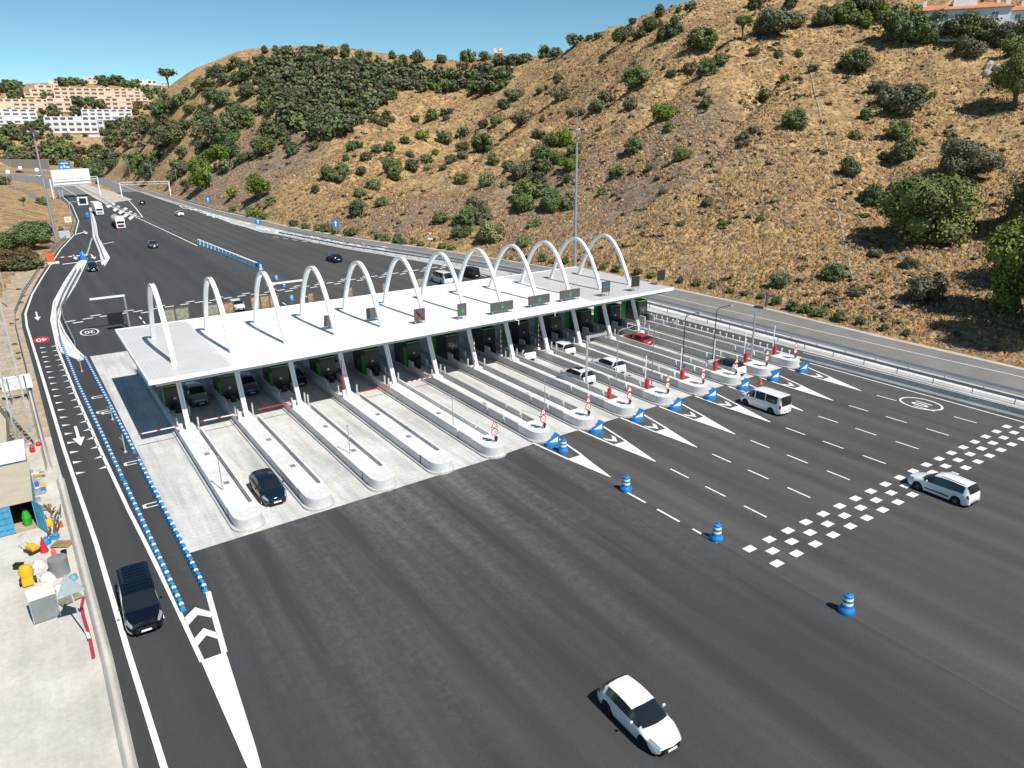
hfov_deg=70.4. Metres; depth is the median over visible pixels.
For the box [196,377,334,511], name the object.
toll island
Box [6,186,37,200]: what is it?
slip road
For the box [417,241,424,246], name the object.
roadside shrub
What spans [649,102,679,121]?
bush
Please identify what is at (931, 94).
bush
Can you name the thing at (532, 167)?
bush
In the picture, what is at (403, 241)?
roadside shrub
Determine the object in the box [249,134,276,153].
bush
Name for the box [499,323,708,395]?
toll island
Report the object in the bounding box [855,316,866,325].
bush
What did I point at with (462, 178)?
bush
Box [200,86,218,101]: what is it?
bush
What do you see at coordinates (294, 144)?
bush
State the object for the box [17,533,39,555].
plate compactor
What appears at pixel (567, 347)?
car
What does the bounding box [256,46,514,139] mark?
hilltop wood
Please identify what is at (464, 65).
olive bush
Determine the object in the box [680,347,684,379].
entry barrier
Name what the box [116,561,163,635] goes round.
minivan
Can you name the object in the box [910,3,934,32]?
bush
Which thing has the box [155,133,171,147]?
bush
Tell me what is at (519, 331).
toll booth
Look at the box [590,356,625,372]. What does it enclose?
car
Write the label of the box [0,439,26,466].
site shed
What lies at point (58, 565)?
round tank
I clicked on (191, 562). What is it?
plastic barrier
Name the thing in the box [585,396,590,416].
nose sign
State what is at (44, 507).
pallet
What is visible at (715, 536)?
traffic drum
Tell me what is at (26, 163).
noise barrier
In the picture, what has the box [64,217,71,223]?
road sign
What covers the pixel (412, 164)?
bush
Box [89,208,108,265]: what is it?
splitter island
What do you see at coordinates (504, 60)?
olive bush
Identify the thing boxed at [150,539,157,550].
plastic barrier
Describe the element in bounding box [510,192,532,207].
bush
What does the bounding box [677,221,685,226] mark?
olive bush
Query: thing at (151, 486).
plastic barrier
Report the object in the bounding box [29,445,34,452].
red canister
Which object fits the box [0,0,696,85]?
sky
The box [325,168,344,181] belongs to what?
bush
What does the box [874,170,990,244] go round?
bush
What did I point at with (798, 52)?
bush
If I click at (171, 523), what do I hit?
plastic barrier
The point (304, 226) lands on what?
roadside shrub
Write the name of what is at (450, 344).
window
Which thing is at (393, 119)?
bush
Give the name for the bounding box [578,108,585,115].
olive bush
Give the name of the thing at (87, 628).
hose
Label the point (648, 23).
bush
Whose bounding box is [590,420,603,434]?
nose marker
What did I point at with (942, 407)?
painted oval
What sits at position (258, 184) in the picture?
pine tree
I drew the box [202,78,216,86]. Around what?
bush
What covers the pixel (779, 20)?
bush
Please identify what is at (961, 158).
bush
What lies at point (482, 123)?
bush
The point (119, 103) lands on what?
apartment building
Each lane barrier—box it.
[138,423,183,434]
[200,411,241,421]
[258,400,295,409]
[341,360,345,397]
[360,384,392,392]
[406,375,435,382]
[473,339,476,368]
[499,327,502,355]
[537,322,539,349]
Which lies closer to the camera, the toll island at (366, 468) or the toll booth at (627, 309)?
the toll island at (366, 468)
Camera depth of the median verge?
97.72 m
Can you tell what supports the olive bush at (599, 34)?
on the hillside
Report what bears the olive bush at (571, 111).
on the hillside
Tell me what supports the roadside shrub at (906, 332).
on the hillside
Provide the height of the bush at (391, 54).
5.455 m
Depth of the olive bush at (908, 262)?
114.46 m
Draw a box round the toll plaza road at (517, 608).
[21,194,1023,767]
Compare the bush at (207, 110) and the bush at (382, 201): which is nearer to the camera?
the bush at (382, 201)
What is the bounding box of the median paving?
[74,185,131,203]
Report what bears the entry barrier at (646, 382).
on the toll island at (654, 395)
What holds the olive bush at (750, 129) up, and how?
on the hillside
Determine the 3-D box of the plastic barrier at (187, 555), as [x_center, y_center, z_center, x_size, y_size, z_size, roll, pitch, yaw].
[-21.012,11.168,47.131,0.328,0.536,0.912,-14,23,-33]
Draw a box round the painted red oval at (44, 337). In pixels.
[33,336,49,342]
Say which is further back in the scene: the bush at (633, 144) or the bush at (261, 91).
the bush at (261, 91)
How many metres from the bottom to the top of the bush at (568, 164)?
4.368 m
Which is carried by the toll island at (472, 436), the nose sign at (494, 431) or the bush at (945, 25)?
the nose sign at (494, 431)
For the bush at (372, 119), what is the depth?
316.21 m
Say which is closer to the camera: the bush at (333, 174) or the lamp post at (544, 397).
the lamp post at (544, 397)
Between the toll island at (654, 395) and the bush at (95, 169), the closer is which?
the toll island at (654, 395)
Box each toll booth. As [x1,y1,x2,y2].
[158,382,184,412]
[212,373,239,401]
[262,363,290,391]
[309,354,336,382]
[353,346,380,375]
[393,339,420,368]
[432,332,459,360]
[469,325,495,352]
[502,319,529,345]
[534,313,561,338]
[565,308,592,332]
[594,303,621,326]
[621,298,648,321]
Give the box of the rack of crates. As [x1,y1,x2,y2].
[30,469,46,494]
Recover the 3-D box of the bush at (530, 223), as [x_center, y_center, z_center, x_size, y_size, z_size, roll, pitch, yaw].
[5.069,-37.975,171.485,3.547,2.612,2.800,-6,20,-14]
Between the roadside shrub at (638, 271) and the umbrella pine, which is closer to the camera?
the roadside shrub at (638, 271)
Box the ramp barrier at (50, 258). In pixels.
[46,253,90,263]
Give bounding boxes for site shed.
[0,400,9,442]
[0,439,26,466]
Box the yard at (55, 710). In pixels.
[0,437,138,767]
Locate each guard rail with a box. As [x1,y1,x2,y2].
[14,194,73,448]
[56,269,76,344]
[61,267,80,344]
[78,185,195,241]
[103,176,256,218]
[279,232,1023,403]
[286,230,1023,393]
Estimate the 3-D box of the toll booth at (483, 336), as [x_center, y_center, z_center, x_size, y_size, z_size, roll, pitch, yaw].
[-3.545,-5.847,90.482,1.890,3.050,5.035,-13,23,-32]
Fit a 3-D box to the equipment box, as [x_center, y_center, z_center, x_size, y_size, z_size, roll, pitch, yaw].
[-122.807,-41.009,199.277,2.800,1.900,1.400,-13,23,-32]
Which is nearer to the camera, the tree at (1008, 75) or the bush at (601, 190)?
the tree at (1008, 75)
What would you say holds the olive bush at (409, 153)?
on the hillside
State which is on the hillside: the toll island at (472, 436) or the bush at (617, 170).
the bush at (617, 170)
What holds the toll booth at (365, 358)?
on the toll island at (472, 436)
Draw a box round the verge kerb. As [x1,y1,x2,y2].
[54,168,1023,369]
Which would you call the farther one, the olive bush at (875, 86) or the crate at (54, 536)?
the olive bush at (875, 86)
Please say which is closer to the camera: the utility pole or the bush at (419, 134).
the utility pole
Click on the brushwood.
(834, 292)
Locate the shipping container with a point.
(17, 494)
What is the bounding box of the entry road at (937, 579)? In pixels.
[111,191,1023,711]
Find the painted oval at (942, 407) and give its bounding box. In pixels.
[899,397,943,410]
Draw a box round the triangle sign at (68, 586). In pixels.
[57,574,85,634]
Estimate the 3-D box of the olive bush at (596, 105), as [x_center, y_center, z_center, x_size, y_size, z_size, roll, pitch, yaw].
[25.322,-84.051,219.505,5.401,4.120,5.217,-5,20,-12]
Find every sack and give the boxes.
[21,509,31,525]
[32,559,45,568]
[39,571,55,582]
[42,536,50,545]
[53,583,60,595]
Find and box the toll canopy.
[115,234,673,433]
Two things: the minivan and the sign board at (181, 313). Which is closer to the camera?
the minivan
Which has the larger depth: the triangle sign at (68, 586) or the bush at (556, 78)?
the bush at (556, 78)
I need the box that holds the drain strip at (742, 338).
[617,303,1022,408]
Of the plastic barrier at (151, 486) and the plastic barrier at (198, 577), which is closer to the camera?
the plastic barrier at (198, 577)
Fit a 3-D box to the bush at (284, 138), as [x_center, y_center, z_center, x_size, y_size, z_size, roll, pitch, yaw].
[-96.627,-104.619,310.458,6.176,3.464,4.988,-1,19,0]
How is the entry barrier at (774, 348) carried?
on the toll island at (782, 360)
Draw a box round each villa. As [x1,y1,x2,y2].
[898,0,1015,42]
[1005,0,1023,23]
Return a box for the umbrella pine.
[156,68,177,87]
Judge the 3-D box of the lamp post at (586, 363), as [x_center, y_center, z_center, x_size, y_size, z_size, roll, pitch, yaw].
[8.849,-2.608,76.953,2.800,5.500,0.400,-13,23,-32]
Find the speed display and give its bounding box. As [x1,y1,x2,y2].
[68,197,87,220]
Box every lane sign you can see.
[321,315,334,329]
[366,307,376,321]
[414,308,424,323]
[455,303,466,319]
[490,300,512,314]
[528,293,549,307]
[557,288,579,301]
[600,281,609,296]
[628,276,639,290]
[653,270,664,284]
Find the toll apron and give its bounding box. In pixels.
[90,313,800,552]
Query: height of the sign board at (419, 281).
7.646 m
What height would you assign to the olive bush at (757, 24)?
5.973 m
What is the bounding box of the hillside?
[0,0,1023,367]
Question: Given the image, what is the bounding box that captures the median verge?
[140,191,1023,408]
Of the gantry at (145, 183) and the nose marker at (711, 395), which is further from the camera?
the gantry at (145, 183)
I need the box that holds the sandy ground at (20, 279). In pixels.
[0,262,50,441]
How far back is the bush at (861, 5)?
212.04 m
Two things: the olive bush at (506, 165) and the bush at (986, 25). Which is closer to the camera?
the bush at (986, 25)
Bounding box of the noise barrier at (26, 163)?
[0,159,49,168]
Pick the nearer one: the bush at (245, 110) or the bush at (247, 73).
the bush at (245, 110)
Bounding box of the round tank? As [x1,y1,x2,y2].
[47,553,70,578]
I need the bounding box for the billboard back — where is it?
[0,373,32,404]
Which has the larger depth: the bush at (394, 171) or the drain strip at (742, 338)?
the bush at (394, 171)
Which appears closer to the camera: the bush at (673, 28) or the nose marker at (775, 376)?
the nose marker at (775, 376)
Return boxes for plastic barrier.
[119,471,124,480]
[129,494,133,504]
[130,445,135,453]
[132,499,136,508]
[134,505,140,515]
[137,510,143,519]
[139,516,144,526]
[142,521,146,531]
[144,527,149,537]
[147,533,154,544]
[150,483,154,491]
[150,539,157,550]
[153,546,160,557]
[155,492,159,501]
[156,552,161,563]
[157,497,162,507]
[159,559,167,572]
[160,503,164,512]
[163,508,167,518]
[163,566,168,579]
[166,514,170,523]
[166,574,174,586]
[168,519,173,529]
[169,581,176,594]
[171,525,176,536]
[173,589,180,603]
[175,531,182,542]
[177,598,186,612]
[178,537,185,548]
[181,544,186,556]
[185,550,190,562]
[188,557,196,570]
[192,564,198,576]
[195,572,201,584]
[199,579,208,593]
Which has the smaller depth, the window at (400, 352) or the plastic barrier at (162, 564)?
the plastic barrier at (162, 564)
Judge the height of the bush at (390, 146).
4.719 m
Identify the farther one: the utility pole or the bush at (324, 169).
the bush at (324, 169)
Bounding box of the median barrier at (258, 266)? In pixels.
[255,263,262,269]
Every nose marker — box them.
[79,251,87,259]
[545,432,558,447]
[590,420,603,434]
[631,408,643,422]
[669,397,681,410]
[704,387,716,400]
[737,378,749,390]
[768,369,779,381]
[797,361,808,372]
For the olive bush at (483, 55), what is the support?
on the hillside
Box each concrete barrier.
[28,388,52,471]
[56,476,137,767]
[801,352,1023,418]
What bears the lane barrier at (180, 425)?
on the toll island at (237, 505)
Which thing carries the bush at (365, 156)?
on the hillside
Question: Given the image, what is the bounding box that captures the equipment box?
[58,231,70,238]
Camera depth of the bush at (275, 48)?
416.62 m
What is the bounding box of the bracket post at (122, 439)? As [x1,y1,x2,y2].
[120,435,126,452]
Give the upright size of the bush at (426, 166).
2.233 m
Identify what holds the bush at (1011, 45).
on the hillside
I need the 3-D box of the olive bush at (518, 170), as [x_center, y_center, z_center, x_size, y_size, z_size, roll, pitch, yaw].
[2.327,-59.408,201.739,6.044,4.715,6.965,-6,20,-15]
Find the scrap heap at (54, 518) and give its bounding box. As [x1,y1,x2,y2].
[44,503,61,536]
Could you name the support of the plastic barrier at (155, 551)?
on the toll plaza road at (517, 608)
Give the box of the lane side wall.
[649,320,763,352]
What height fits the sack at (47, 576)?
0.479 m
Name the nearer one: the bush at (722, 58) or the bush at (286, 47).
the bush at (722, 58)
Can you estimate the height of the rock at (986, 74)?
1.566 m
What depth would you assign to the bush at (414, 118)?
330.47 m
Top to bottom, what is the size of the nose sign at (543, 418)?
2.075 m
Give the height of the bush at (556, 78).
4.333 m
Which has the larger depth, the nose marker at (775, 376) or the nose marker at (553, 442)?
the nose marker at (775, 376)
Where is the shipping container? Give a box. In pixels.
[0,461,48,537]
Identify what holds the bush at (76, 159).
on the hillside
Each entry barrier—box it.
[607,380,611,399]
[644,356,649,389]
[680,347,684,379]
[712,340,717,370]
[743,332,747,362]
[772,326,776,354]
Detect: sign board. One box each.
[163,306,190,321]
[202,301,234,316]
[250,293,279,310]
[307,292,314,302]
[348,286,353,296]
[416,277,423,287]
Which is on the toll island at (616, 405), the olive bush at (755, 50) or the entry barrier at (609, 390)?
the entry barrier at (609, 390)
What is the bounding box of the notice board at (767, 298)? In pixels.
[765,291,768,307]
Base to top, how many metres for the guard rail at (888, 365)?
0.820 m
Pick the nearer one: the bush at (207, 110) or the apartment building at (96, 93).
the bush at (207, 110)
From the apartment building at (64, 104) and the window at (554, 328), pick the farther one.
the apartment building at (64, 104)
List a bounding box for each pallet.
[32,504,51,511]
[50,540,71,548]
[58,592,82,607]
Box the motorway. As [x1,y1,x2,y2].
[0,171,137,194]
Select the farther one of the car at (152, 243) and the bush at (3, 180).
the bush at (3, 180)
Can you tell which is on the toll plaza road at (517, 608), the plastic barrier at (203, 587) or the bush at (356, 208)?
the plastic barrier at (203, 587)
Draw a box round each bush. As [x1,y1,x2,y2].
[0,175,11,184]
[0,221,53,250]
[0,246,43,269]
[2,254,44,270]
[20,220,52,235]
[35,196,46,204]
[72,155,85,167]
[77,157,93,167]
[87,162,104,177]
[89,157,105,168]
[103,157,118,168]
[130,161,141,174]
[133,153,149,163]
[136,157,159,178]
[150,98,166,119]
[154,119,188,143]
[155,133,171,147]
[163,97,177,109]
[165,106,174,114]
[165,170,178,181]
[167,159,181,167]
[172,94,187,105]
[173,146,187,159]
[174,161,189,176]
[178,118,190,128]
[179,178,190,190]
[180,86,191,99]
[182,104,196,114]
[189,125,203,140]
[190,76,204,91]
[190,112,209,125]
[192,104,214,117]
[194,137,212,157]
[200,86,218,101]
[201,150,217,161]
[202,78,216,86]
[205,66,215,77]
[210,90,229,107]
[211,63,225,74]
[211,130,241,144]
[213,161,219,170]
[214,72,229,84]
[216,157,231,171]
[219,138,239,157]
[224,99,239,112]
[228,56,242,68]
[228,103,254,122]
[229,71,242,83]
[232,157,241,165]
[234,81,257,97]
[236,152,249,160]
[237,60,253,69]
[239,65,254,80]
[241,113,255,126]
[246,207,256,216]
[249,104,261,112]
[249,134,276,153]
[249,149,259,159]
[252,55,266,64]
[252,76,260,83]
[252,209,262,217]
[253,134,276,150]
[255,61,267,74]
[256,118,289,138]
[257,88,269,100]
[260,45,267,53]
[260,75,280,94]
[263,108,271,116]
[263,195,276,205]
[272,45,278,51]
[278,135,291,142]
[280,45,293,50]
[281,86,304,101]
[284,145,298,155]
[286,142,297,147]
[299,45,310,52]
[307,104,336,123]
[309,141,319,148]
[311,184,319,193]
[317,164,336,177]
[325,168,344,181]
[327,46,338,55]
[335,161,351,178]
[339,43,350,56]
[342,153,349,160]
[342,227,357,236]
[345,140,356,150]
[347,198,365,218]
[353,140,363,147]
[353,187,366,196]
[354,48,365,57]
[356,166,367,174]
[359,151,372,160]
[364,177,381,190]
[366,51,372,57]
[367,115,377,123]
[370,143,382,151]
[373,197,387,206]
[377,117,388,125]
[380,109,392,118]
[381,155,404,172]
[382,140,395,152]
[387,86,398,100]
[387,164,402,178]
[388,50,395,58]
[389,116,396,121]
[392,233,402,243]
[398,53,406,59]
[399,136,410,143]
[404,158,419,171]
[405,150,414,157]
[409,49,425,62]
[410,115,418,121]
[414,129,429,139]
[418,154,433,163]
[422,164,431,170]
[424,108,439,120]
[431,148,439,154]
[431,211,451,223]
[436,54,447,63]
[436,130,453,142]
[439,164,446,169]
[440,108,445,115]
[442,114,449,119]
[443,154,458,163]
[445,108,452,113]
[450,224,473,238]
[451,213,461,224]
[452,172,469,184]
[455,125,470,138]
[455,141,469,151]
[456,61,469,69]
[457,150,468,158]
[457,203,486,227]
[458,49,477,62]
[463,195,488,207]
[470,132,492,152]
[473,204,493,223]
[475,220,505,243]
[477,119,487,127]
[477,171,495,187]
[478,51,492,60]
[486,152,499,165]
[489,115,503,125]
[491,53,503,65]
[496,98,511,109]
[500,56,507,64]
[500,179,510,186]
[501,160,515,171]
[503,89,524,100]
[506,53,518,64]
[509,161,531,178]
[510,109,532,124]
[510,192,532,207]
[511,178,536,197]
[513,194,536,211]
[515,234,531,247]
[517,52,533,64]
[522,160,534,171]
[525,171,547,184]
[526,218,539,227]
[530,143,551,159]
[531,128,546,138]
[531,217,542,226]
[534,157,553,172]
[534,181,550,196]
[535,87,542,92]
[537,45,550,58]
[539,187,562,210]
[540,196,561,212]
[541,131,559,146]
[547,47,562,58]
[548,149,565,163]
[550,86,570,100]
[551,128,575,144]
[552,74,562,84]
[557,154,582,170]
[560,173,572,182]
[560,197,577,208]
[562,191,577,202]
[565,33,582,45]
[565,108,576,115]
[566,143,581,154]
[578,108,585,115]
[585,34,592,39]
[587,99,605,112]
[592,31,602,38]
[596,90,616,101]
[597,187,606,194]
[601,52,607,59]
[611,24,633,42]
[611,166,625,176]
[622,97,638,109]
[623,65,649,89]
[623,136,644,153]
[628,17,636,23]
[630,28,646,38]
[639,16,656,31]
[645,163,654,170]
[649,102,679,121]
[654,3,664,16]
[654,12,684,41]
[659,188,667,193]
[663,120,673,131]
[666,69,677,77]
[672,146,691,160]
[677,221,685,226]
[683,1,697,11]
[683,60,698,73]
[685,26,717,50]
[694,89,706,94]
[695,56,719,78]
[698,95,712,107]
[702,197,712,206]
[712,52,728,65]
[718,219,728,225]
[736,140,749,146]
[739,131,750,139]
[745,125,759,133]
[747,0,764,10]
[747,46,761,55]
[751,19,771,36]
[755,214,763,221]
[756,87,771,99]
[757,4,802,35]
[768,270,790,287]
[771,295,782,305]
[773,49,784,56]
[779,74,789,81]
[780,107,810,130]
[782,0,799,8]
[785,299,800,310]
[786,7,808,27]
[793,48,803,57]
[800,303,814,313]
[807,63,819,71]
[811,3,833,26]
[811,307,828,316]
[819,263,847,282]
[831,0,859,25]
[833,309,848,321]
[835,46,878,71]
[837,156,861,176]
[847,130,863,140]
[847,287,866,296]
[850,0,885,12]
[852,9,873,28]
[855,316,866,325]
[857,184,885,205]
[860,106,874,119]
[865,247,883,258]
[867,79,889,91]
[870,1,890,18]
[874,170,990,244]
[875,81,928,115]
[876,1,913,36]
[877,150,891,161]
[881,9,917,46]
[884,118,912,140]
[885,180,912,197]
[888,135,922,164]
[900,255,921,268]
[904,273,950,301]
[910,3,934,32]
[913,21,943,43]
[922,84,929,92]
[927,92,935,97]
[932,8,959,38]
[936,135,1008,177]
[945,10,982,38]
[950,34,989,56]
[958,15,1002,42]
[989,20,1017,46]
[998,32,1023,54]
[1011,17,1023,34]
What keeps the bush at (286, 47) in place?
on the hillside
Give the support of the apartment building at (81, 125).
on the hillside
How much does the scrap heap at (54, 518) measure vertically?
0.491 m
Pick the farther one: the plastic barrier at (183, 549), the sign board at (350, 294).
the sign board at (350, 294)
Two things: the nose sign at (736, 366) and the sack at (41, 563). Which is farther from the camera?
the nose sign at (736, 366)
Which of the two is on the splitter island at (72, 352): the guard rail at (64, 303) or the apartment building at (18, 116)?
the guard rail at (64, 303)
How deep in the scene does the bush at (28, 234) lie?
175.31 m
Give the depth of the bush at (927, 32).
189.83 m
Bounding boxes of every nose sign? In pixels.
[491,420,497,442]
[540,408,545,427]
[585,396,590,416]
[627,386,631,404]
[665,376,669,393]
[701,366,705,383]
[734,358,738,374]
[765,350,768,366]
[794,342,797,358]
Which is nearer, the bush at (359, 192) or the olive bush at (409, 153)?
the bush at (359, 192)
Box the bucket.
[32,565,38,572]
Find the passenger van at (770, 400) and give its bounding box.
[740,386,790,414]
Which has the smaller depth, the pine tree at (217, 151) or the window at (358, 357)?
the window at (358, 357)
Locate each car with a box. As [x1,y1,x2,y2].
[86,261,98,271]
[147,240,158,247]
[175,210,183,215]
[183,381,209,405]
[228,298,244,310]
[239,371,259,394]
[248,468,286,504]
[287,365,307,386]
[326,253,342,262]
[335,358,340,370]
[505,344,535,359]
[548,341,575,353]
[560,366,595,383]
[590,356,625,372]
[597,675,680,754]
[623,332,652,344]
[706,358,746,374]
[908,472,979,505]
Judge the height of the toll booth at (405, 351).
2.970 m
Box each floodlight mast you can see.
[24,131,57,242]
[567,106,586,266]
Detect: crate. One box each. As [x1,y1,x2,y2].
[12,562,23,569]
[25,583,60,625]
[35,496,41,502]
[48,533,59,539]
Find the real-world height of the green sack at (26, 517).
1.200 m
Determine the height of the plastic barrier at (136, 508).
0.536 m
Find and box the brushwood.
[158,0,1023,335]
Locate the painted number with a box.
[911,401,931,406]
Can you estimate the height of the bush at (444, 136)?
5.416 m
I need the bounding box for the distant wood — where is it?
[0,74,171,166]
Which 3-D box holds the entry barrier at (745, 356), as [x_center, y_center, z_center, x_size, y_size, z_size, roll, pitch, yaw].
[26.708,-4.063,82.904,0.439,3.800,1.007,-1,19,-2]
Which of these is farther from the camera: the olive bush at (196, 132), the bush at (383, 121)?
the olive bush at (196, 132)
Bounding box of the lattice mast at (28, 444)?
[0,302,40,452]
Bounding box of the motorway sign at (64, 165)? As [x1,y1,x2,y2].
[57,162,70,169]
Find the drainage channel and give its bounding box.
[805,58,853,277]
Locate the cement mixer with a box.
[18,564,36,586]
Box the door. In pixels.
[33,500,48,531]
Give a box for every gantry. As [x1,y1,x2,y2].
[49,168,100,198]
[89,294,130,326]
[119,181,170,197]
[266,279,302,285]
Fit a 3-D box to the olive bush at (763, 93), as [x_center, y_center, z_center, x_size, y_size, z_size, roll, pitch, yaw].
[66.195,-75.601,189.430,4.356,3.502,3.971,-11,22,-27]
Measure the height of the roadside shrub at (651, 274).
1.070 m
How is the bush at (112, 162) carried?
on the hillside
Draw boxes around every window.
[265,371,269,382]
[312,362,316,372]
[357,355,360,364]
[398,347,402,356]
[437,340,441,349]
[448,341,456,350]
[473,333,477,342]
[485,335,493,343]
[520,328,527,336]
[552,322,559,330]
[583,317,589,324]
[599,310,603,318]
[612,311,618,319]
[627,305,631,313]
[640,306,645,313]
[939,14,948,20]
[990,11,999,17]
[1014,14,1020,20]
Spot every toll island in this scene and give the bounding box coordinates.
[135,366,265,532]
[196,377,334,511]
[242,368,397,491]
[287,359,454,474]
[334,352,506,458]
[377,345,551,442]
[419,339,595,429]
[458,335,636,417]
[495,331,673,406]
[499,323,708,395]
[529,318,741,386]
[557,312,771,377]
[588,307,799,368]
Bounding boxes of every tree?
[187,153,212,190]
[200,110,243,138]
[203,143,232,161]
[225,188,236,197]
[244,172,270,199]
[735,14,753,39]
[975,215,1023,312]
[986,49,1023,108]
[998,170,1023,228]
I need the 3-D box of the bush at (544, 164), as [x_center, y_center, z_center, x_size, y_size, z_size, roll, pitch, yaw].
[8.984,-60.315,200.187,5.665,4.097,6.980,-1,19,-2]
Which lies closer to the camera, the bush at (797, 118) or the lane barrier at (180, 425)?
the lane barrier at (180, 425)
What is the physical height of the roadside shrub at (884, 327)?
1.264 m
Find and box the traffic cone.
[40,537,48,553]
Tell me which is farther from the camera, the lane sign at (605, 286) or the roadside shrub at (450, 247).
the roadside shrub at (450, 247)
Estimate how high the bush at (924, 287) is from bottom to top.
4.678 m
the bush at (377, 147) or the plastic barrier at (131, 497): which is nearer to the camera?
the plastic barrier at (131, 497)
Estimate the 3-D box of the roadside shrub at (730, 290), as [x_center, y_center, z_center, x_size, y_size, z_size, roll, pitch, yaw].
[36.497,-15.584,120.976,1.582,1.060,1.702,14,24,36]
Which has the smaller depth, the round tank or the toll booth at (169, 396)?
the round tank
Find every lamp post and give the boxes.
[216,456,222,489]
[543,380,547,414]
[585,332,606,382]
[616,326,632,378]
[651,320,676,383]
[679,312,701,367]
[710,304,733,358]
[750,311,755,359]
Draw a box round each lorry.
[90,201,103,214]
[111,214,125,228]
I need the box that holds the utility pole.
[0,273,8,306]
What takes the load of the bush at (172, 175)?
on the hillside
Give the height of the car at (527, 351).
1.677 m
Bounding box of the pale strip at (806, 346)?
[647,304,1023,403]
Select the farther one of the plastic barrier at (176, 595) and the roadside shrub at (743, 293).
the roadside shrub at (743, 293)
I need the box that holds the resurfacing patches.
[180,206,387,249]
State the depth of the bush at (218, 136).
338.56 m
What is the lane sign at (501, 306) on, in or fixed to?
on the toll canopy
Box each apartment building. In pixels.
[0,97,47,111]
[0,107,37,126]
[23,83,52,97]
[43,115,99,136]
[45,96,72,113]
[48,79,57,87]
[53,86,112,99]
[81,108,132,120]
[83,76,96,83]
[98,121,104,128]
[104,97,132,108]
[107,87,148,102]
[139,79,156,85]
[494,48,502,55]
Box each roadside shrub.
[228,206,236,211]
[258,212,268,219]
[288,219,298,226]
[301,223,310,228]
[314,224,322,230]
[320,224,331,231]
[330,228,340,233]
[374,233,382,239]
[381,234,390,241]
[399,238,406,244]
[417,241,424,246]
[437,242,447,248]
[447,245,456,250]
[538,254,547,261]
[562,256,568,264]
[599,262,606,270]
[611,265,620,272]
[632,268,642,275]
[646,272,656,277]
[677,275,683,282]
[692,278,702,286]
[708,282,715,289]
[726,288,734,293]
[740,290,749,295]
[758,293,764,298]
[879,323,889,331]
[901,328,910,336]
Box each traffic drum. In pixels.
[558,438,568,453]
[620,475,631,492]
[709,522,722,542]
[838,592,854,616]
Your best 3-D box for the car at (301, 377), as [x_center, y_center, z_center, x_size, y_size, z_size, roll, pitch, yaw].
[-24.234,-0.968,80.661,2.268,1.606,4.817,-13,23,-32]
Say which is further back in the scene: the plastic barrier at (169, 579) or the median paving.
the median paving
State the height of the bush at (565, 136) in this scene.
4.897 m
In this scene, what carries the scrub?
on the hillside
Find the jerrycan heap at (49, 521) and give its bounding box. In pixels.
[46,518,54,527]
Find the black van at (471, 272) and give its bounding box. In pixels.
[463,266,479,277]
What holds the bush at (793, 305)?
on the hillside
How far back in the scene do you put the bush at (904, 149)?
149.47 m
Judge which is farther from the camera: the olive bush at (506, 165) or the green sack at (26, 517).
the olive bush at (506, 165)
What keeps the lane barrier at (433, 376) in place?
on the toll island at (519, 423)
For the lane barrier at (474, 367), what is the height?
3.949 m
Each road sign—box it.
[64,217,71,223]
[255,218,260,225]
[332,220,338,234]
[427,232,432,247]
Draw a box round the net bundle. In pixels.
[69,573,77,580]
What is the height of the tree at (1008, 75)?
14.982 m
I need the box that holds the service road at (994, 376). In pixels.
[50,168,1023,395]
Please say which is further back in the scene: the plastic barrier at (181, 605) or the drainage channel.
the drainage channel
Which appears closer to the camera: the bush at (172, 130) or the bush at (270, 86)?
the bush at (270, 86)
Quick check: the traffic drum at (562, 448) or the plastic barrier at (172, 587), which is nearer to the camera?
the plastic barrier at (172, 587)
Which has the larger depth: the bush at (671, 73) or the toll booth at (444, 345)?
the bush at (671, 73)
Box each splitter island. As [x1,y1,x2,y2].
[52,260,85,360]
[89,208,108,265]
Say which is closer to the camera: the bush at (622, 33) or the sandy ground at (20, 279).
the sandy ground at (20, 279)
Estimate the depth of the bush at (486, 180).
203.13 m
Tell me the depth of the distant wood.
733.38 m
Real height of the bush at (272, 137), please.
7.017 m
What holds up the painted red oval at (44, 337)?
on the toll plaza road at (517, 608)
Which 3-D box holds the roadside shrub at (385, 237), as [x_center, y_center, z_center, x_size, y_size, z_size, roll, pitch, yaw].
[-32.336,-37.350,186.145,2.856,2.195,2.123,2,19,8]
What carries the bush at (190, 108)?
on the hillside
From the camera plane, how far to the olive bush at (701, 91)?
190.82 m
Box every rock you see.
[983,62,993,69]
[984,71,991,77]
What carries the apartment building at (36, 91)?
on the hillside
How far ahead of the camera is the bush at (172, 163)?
365.42 m
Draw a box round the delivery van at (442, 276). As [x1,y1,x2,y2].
[431,270,452,283]
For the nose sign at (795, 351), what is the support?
on the toll island at (782, 360)
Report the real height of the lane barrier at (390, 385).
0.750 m
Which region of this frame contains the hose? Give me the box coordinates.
[80,596,94,658]
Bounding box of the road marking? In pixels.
[24,182,1023,767]
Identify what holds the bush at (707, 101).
on the hillside
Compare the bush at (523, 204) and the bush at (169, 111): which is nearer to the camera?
the bush at (523, 204)
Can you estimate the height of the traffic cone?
1.100 m
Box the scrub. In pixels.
[139,0,1023,358]

